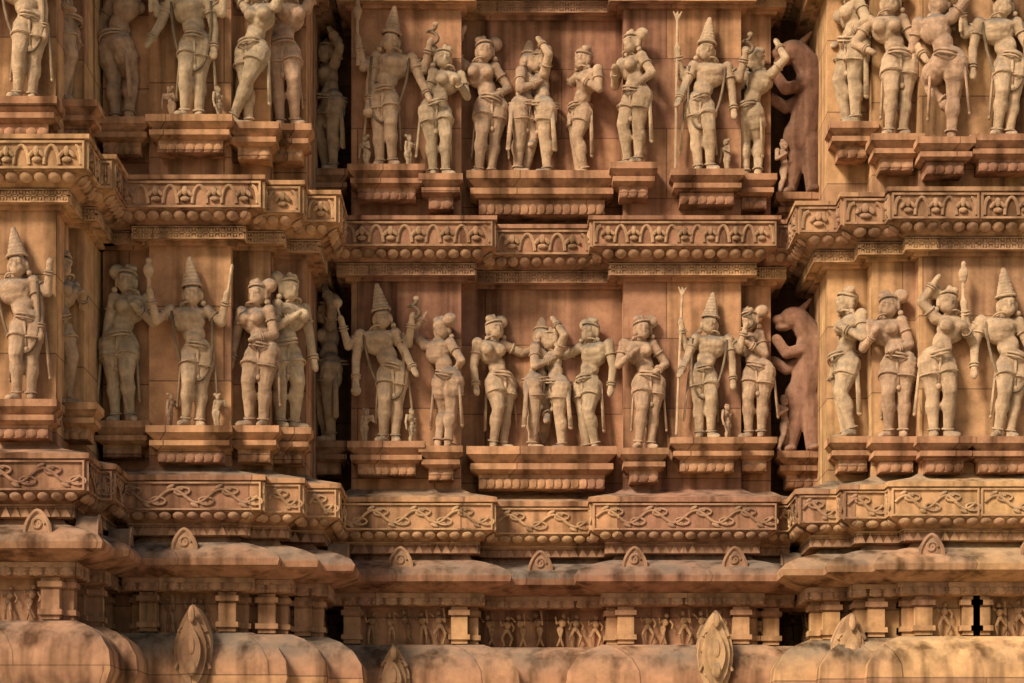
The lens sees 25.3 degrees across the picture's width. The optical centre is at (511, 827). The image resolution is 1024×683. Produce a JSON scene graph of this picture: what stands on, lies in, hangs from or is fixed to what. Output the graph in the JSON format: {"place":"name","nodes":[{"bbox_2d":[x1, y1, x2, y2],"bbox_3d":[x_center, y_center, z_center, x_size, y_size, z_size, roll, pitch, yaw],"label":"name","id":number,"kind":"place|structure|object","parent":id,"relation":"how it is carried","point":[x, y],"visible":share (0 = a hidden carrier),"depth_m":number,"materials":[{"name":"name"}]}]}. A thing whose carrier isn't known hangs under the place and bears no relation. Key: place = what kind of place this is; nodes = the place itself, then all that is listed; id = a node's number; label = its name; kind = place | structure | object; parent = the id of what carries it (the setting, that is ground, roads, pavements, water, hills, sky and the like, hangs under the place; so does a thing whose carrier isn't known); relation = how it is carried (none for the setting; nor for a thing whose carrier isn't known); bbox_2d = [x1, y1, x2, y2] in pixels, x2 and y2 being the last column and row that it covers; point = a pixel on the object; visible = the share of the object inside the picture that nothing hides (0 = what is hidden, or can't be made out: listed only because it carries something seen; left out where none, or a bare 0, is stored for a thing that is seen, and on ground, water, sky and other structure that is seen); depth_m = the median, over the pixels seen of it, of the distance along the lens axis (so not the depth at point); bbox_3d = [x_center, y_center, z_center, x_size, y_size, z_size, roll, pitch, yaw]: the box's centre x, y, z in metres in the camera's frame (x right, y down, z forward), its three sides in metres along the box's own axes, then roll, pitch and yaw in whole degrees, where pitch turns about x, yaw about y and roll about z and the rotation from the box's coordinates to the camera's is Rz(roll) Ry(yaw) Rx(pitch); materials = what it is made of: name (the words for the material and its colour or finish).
{"place":"outdoors","nodes":[
{"label":"outdoors","id":0,"kind":"place"},
{"bbox_2d":[321,20,808,645],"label":"back wall","id":1,"kind":"structure","parent":0,"point":[785,298],"depth_m":14.53,"materials":[{"name":"stone"}]},
{"label":"ground","id":2,"kind":"structure","parent":0,"visible":0},
{"bbox_2d":[0,0,148,682],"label":"buttress wall","id":3,"kind":"structure","parent":2,"relation":"on","point":[36,649],"depth_m":12.38,"materials":[{"name":"stone"}]},
{"bbox_2d":[100,0,367,682],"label":"buttress wall","id":4,"kind":"structure","parent":2,"relation":"on","point":[253,656],"depth_m":13.14,"materials":[{"name":"stone"}]},
{"bbox_2d":[331,0,796,682],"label":"wall","id":5,"kind":"structure","parent":2,"relation":"on","point":[615,304],"depth_m":14.00,"materials":[{"name":"stone"}]},
{"bbox_2d":[0,96,1023,492],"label":"pedestals","id":6,"kind":"object","parent":5,"relation":"attached to","point":[542,194],"visible":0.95,"depth_m":13.49,"materials":[{"name":"stone"}]},
{"bbox_2d":[0,227,54,398],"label":"statue","id":7,"kind":"object","parent":6,"relation":"on","point":[26,333],"visible":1,"depth_m":12.27,"materials":[{"name":"stone"}]},
{"bbox_2d":[2,0,53,95],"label":"statue","id":8,"kind":"object","parent":6,"relation":"on","point":[30,33],"visible":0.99,"depth_m":12.26,"materials":[{"name":"stone"}]},
{"bbox_2d":[61,0,83,98],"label":"statue","id":9,"kind":"object","parent":6,"relation":"on","point":[72,37],"visible":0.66,"depth_m":12.61,"materials":[{"name":"stone"}]},
{"bbox_2d":[62,250,88,401],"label":"statue","id":10,"kind":"object","parent":6,"relation":"on","point":[73,290],"visible":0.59,"depth_m":12.63,"materials":[{"name":"stone"}]},
{"bbox_2d":[98,0,144,115],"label":"statue","id":11,"kind":"object","parent":6,"relation":"on","point":[118,57],"visible":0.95,"depth_m":13.16,"materials":[{"name":"stone"}]},
{"bbox_2d":[97,263,156,419],"bbox_3d":[-2.234,-2.796,13.156,0.366,0.935,0.224,0,0,23],"label":"statue","id":12,"kind":"object","parent":6,"relation":"on","point":[127,309],"visible":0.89,"depth_m":13.12,"materials":[{"name":"stone"}]},
{"bbox_2d":[161,86,175,113],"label":"statue","id":13,"kind":"object","parent":6,"relation":"on","point":[169,97],"visible":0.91,"depth_m":13.06,"materials":[{"name":"stone"}]},
{"bbox_2d":[165,393,177,424],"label":"statue","id":14,"kind":"object","parent":6,"relation":"on","point":[170,403],"visible":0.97,"depth_m":13.05,"materials":[{"name":"stone"}]},
{"bbox_2d":[144,0,227,113],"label":"statue","id":15,"kind":"object","parent":6,"relation":"on","point":[197,47],"visible":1,"depth_m":13.02,"materials":[{"name":"stone"}]},
{"bbox_2d":[143,256,233,424],"bbox_3d":[-1.848,-2.780,13.061,0.508,0.995,0.214,0,0,0],"label":"statue","id":16,"kind":"object","parent":6,"relation":"on","point":[195,356],"visible":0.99,"depth_m":13.02,"materials":[{"name":"stone"}]},
{"bbox_2d":[212,86,222,113],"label":"statue","id":17,"kind":"object","parent":6,"relation":"on","point":[218,97],"visible":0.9,"depth_m":13.06,"materials":[{"name":"stone"}]},
{"bbox_2d":[212,393,226,424],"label":"statue","id":18,"kind":"object","parent":6,"relation":"on","point":[218,403],"visible":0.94,"depth_m":13.06,"materials":[{"name":"stone"}]},
{"bbox_2d":[228,0,285,120],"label":"statue","id":19,"kind":"object","parent":6,"relation":"on","point":[252,55],"visible":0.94,"depth_m":13.12,"materials":[{"name":"stone"}]},
{"bbox_2d":[232,278,282,424],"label":"statue","id":20,"kind":"object","parent":6,"relation":"on","point":[261,359],"visible":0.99,"depth_m":13.11,"materials":[{"name":"stone"}]},
{"bbox_2d":[271,0,316,122],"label":"statue","id":21,"kind":"object","parent":6,"relation":"on","point":[286,61],"visible":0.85,"depth_m":13.31,"materials":[{"name":"stone"}]},
{"bbox_2d":[271,271,318,426],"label":"statue","id":22,"kind":"object","parent":6,"relation":"on","point":[293,314],"visible":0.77,"depth_m":13.31,"materials":[{"name":"stone"}]},
{"bbox_2d":[316,25,347,167],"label":"statue","id":23,"kind":"object","parent":6,"relation":"on","point":[330,111],"visible":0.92,"depth_m":14.16,"materials":[{"name":"stone"}]},
{"bbox_2d":[316,284,348,440],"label":"statue","id":24,"kind":"object","parent":6,"relation":"on","point":[329,378],"visible":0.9,"depth_m":14.13,"materials":[{"name":"stone"}]},
{"bbox_2d":[358,134,370,163],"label":"statue","id":25,"kind":"object","parent":6,"relation":"on","point":[365,144],"visible":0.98,"depth_m":13.92,"materials":[{"name":"stone"}]},
{"bbox_2d":[360,408,374,440],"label":"statue","id":26,"kind":"object","parent":6,"relation":"on","point":[366,418],"visible":1,"depth_m":13.92,"materials":[{"name":"stone"}]},
{"bbox_2d":[333,283,420,440],"bbox_3d":[-0.824,-2.836,13.923,0.540,0.990,0.204,0,0,0],"label":"statue","id":27,"kind":"object","parent":6,"relation":"on","point":[391,378],"visible":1,"depth_m":13.88,"materials":[{"name":"stone"}]},
{"bbox_2d":[353,0,439,163],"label":"statue","id":28,"kind":"object","parent":6,"relation":"on","point":[390,68],"visible":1,"depth_m":13.88,"materials":[{"name":"stone"}]},
{"bbox_2d":[404,134,415,163],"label":"statue","id":29,"kind":"object","parent":6,"relation":"on","point":[409,145],"visible":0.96,"depth_m":13.91,"materials":[{"name":"stone"}]},
{"bbox_2d":[405,408,415,440],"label":"statue","id":30,"kind":"object","parent":6,"relation":"on","point":[409,418],"visible":0.94,"depth_m":13.92,"materials":[{"name":"stone"}]},
{"bbox_2d":[413,311,464,445],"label":"statue","id":31,"kind":"object","parent":6,"relation":"on","point":[441,349],"visible":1,"depth_m":13.89,"materials":[{"name":"stone"}]},
{"bbox_2d":[415,44,470,172],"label":"statue","id":32,"kind":"object","parent":6,"relation":"on","point":[436,119],"visible":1,"depth_m":13.88,"materials":[{"name":"stone"}]},
{"bbox_2d":[461,25,512,169],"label":"statue","id":33,"kind":"object","parent":6,"relation":"on","point":[490,113],"visible":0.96,"depth_m":14.08,"materials":[{"name":"stone"}]},
{"bbox_2d":[470,314,529,445],"bbox_3d":[-0.041,-2.760,14.161,0.507,0.852,0.212,0,0,-32],"label":"statue","id":34,"kind":"object","parent":6,"relation":"on","point":[500,381],"visible":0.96,"depth_m":14.07,"materials":[{"name":"stone"}]},
{"bbox_2d":[506,40,543,169],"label":"statue","id":35,"kind":"object","parent":6,"relation":"on","point":[521,125],"visible":0.88,"depth_m":14.07,"materials":[{"name":"stone"}]},
{"bbox_2d":[521,317,556,445],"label":"statue","id":36,"kind":"object","parent":6,"relation":"on","point":[535,401],"visible":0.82,"depth_m":14.07,"materials":[{"name":"stone"}]},
{"bbox_2d":[528,36,559,169],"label":"statue","id":37,"kind":"object","parent":6,"relation":"on","point":[545,107],"visible":0.84,"depth_m":14.06,"materials":[{"name":"stone"}]},
{"bbox_2d":[540,316,572,445],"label":"statue","id":38,"kind":"object","parent":6,"relation":"on","point":[558,386],"visible":0.85,"depth_m":14.07,"materials":[{"name":"stone"}]},
{"bbox_2d":[565,45,604,169],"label":"statue","id":39,"kind":"object","parent":6,"relation":"on","point":[587,80],"visible":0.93,"depth_m":14.07,"materials":[{"name":"stone"}]},
{"bbox_2d":[561,317,616,445],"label":"statue","id":40,"kind":"object","parent":6,"relation":"on","point":[596,354],"visible":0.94,"depth_m":14.08,"materials":[{"name":"stone"}]},
{"bbox_2d":[610,27,655,161],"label":"statue","id":41,"kind":"object","parent":6,"relation":"on","point":[634,108],"visible":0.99,"depth_m":13.86,"materials":[{"name":"stone"}]},
{"bbox_2d":[615,314,669,447],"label":"statue","id":42,"kind":"object","parent":6,"relation":"on","point":[648,389],"visible":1,"depth_m":13.88,"materials":[{"name":"stone"}]},
{"bbox_2d":[673,11,754,167],"bbox_3d":[1.232,-4.486,13.915,0.502,0.985,0.210,0,0,0],"label":"statue","id":43,"kind":"object","parent":6,"relation":"on","point":[710,72],"visible":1,"depth_m":13.88,"materials":[{"name":"stone"}]},
{"bbox_2d":[675,286,753,436],"bbox_3d":[1.238,-2.835,13.923,0.488,0.935,0.196,0,0,0],"label":"statue","id":44,"kind":"object","parent":6,"relation":"on","point":[711,345],"visible":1,"depth_m":13.89,"materials":[{"name":"stone"}]},
{"bbox_2d":[719,138,730,167],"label":"statue","id":45,"kind":"object","parent":6,"relation":"on","point":[725,150],"visible":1,"depth_m":13.91,"materials":[{"name":"stone"}]},
{"bbox_2d":[721,404,731,436],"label":"statue","id":46,"kind":"object","parent":6,"relation":"on","point":[726,414],"visible":1,"depth_m":13.92,"materials":[{"name":"stone"}]},
{"bbox_2d":[734,305,779,436],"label":"statue","id":47,"kind":"object","parent":6,"relation":"on","point":[758,381],"visible":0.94,"depth_m":13.97,"materials":[{"name":"stone"}]},
{"bbox_2d":[738,38,789,172],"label":"statue","id":48,"kind":"object","parent":6,"relation":"on","point":[758,81],"visible":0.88,"depth_m":14.00,"materials":[{"name":"stone"}]},
{"bbox_2d":[775,139,788,191],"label":"statue","id":49,"kind":"object","parent":6,"relation":"on","point":[781,154],"visible":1,"depth_m":14.12,"materials":[{"name":"stone"}]},
{"bbox_2d":[776,395,789,450],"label":"statue","id":50,"kind":"object","parent":6,"relation":"on","point":[784,422],"visible":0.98,"depth_m":14.12,"materials":[{"name":"stone"}]},
{"bbox_2d":[771,31,818,191],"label":"animal statue","id":51,"kind":"object","parent":6,"relation":"on","point":[800,134],"visible":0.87,"depth_m":14.09,"materials":[{"name":"stone"}]},
{"bbox_2d":[771,298,818,450],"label":"animal statue","id":52,"kind":"object","parent":6,"relation":"on","point":[801,390],"visible":0.83,"depth_m":14.10,"materials":[{"name":"stone"}]},
{"bbox_2d":[826,286,867,435],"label":"statue","id":53,"kind":"object","parent":6,"relation":"on","point":[850,330],"visible":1,"depth_m":13.56,"materials":[{"name":"stone"}]},
{"bbox_2d":[830,0,871,120],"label":"statue","id":54,"kind":"object","parent":6,"relation":"on","point":[850,17],"visible":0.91,"depth_m":13.51,"materials":[{"name":"stone"}]},
{"bbox_2d":[850,0,929,132],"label":"statue","id":55,"kind":"object","parent":6,"relation":"on","point":[886,27],"visible":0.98,"depth_m":13.37,"materials":[{"name":"stone"}]},
{"bbox_2d":[859,289,921,435],"bbox_3d":[2.235,-2.729,13.415,0.367,0.895,0.224,0,0,0],"label":"statue","id":56,"kind":"object","parent":6,"relation":"on","point":[893,337],"visible":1,"depth_m":13.37,"materials":[{"name":"stone"}]},
{"bbox_2d":[908,0,971,135],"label":"statue","id":57,"kind":"object","parent":6,"relation":"on","point":[947,63],"visible":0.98,"depth_m":13.26,"materials":[{"name":"stone"}]},
{"bbox_2d":[913,274,975,435],"bbox_3d":[2.530,-2.744,13.290,0.376,0.964,0.218,0,0,12],"label":"statue","id":58,"kind":"object","parent":6,"relation":"on","point":[938,371],"visible":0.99,"depth_m":13.25,"materials":[{"name":"stone"}]},
{"bbox_2d":[958,0,1023,132],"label":"statue","id":59,"kind":"object","parent":6,"relation":"on","point":[998,29],"visible":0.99,"depth_m":13.26,"materials":[{"name":"stone"}]},
{"bbox_2d":[959,261,1023,435],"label":"statue","id":60,"kind":"object","parent":6,"relation":"on","point":[1000,328],"visible":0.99,"depth_m":13.26,"materials":[{"name":"stone"}]},
{"bbox_2d":[1,577,1023,646],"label":"carved frieze","id":61,"kind":"object","parent":5,"relation":"attached to","point":[66,599],"visible":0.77,"depth_m":13.38,"materials":[{"name":"stone"}]},
{"bbox_2d":[174,604,866,682],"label":"leaf-shaped ornaments","id":62,"kind":"object","parent":61,"relation":"attached to","point":[193,649],"visible":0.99,"depth_m":13.30,"materials":[{"name":"stone"}]},
{"bbox_2d":[769,0,1023,682],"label":"buttress wall","id":63,"kind":"structure","parent":2,"relation":"on","point":[953,656],"depth_m":13.38,"materials":[{"name":"stone"}]},
{"bbox_2d":[0,0,1023,614],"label":"molding","id":64,"kind":"structure","parent":63,"relation":"attached to","point":[98,524],"depth_m":13.50,"materials":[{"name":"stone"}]},
{"bbox_2d":[0,140,1023,254],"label":"decorative frieze","id":65,"kind":"object","parent":64,"relation":"attached to","point":[94,163],"visible":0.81,"depth_m":13.27,"materials":[{"name":"stone"}]},
{"bbox_2d":[0,460,1023,533],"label":"decorative frieze","id":66,"kind":"object","parent":64,"relation":"on","point":[340,510],"visible":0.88,"depth_m":13.29,"materials":[{"name":"stone"}]}
]}

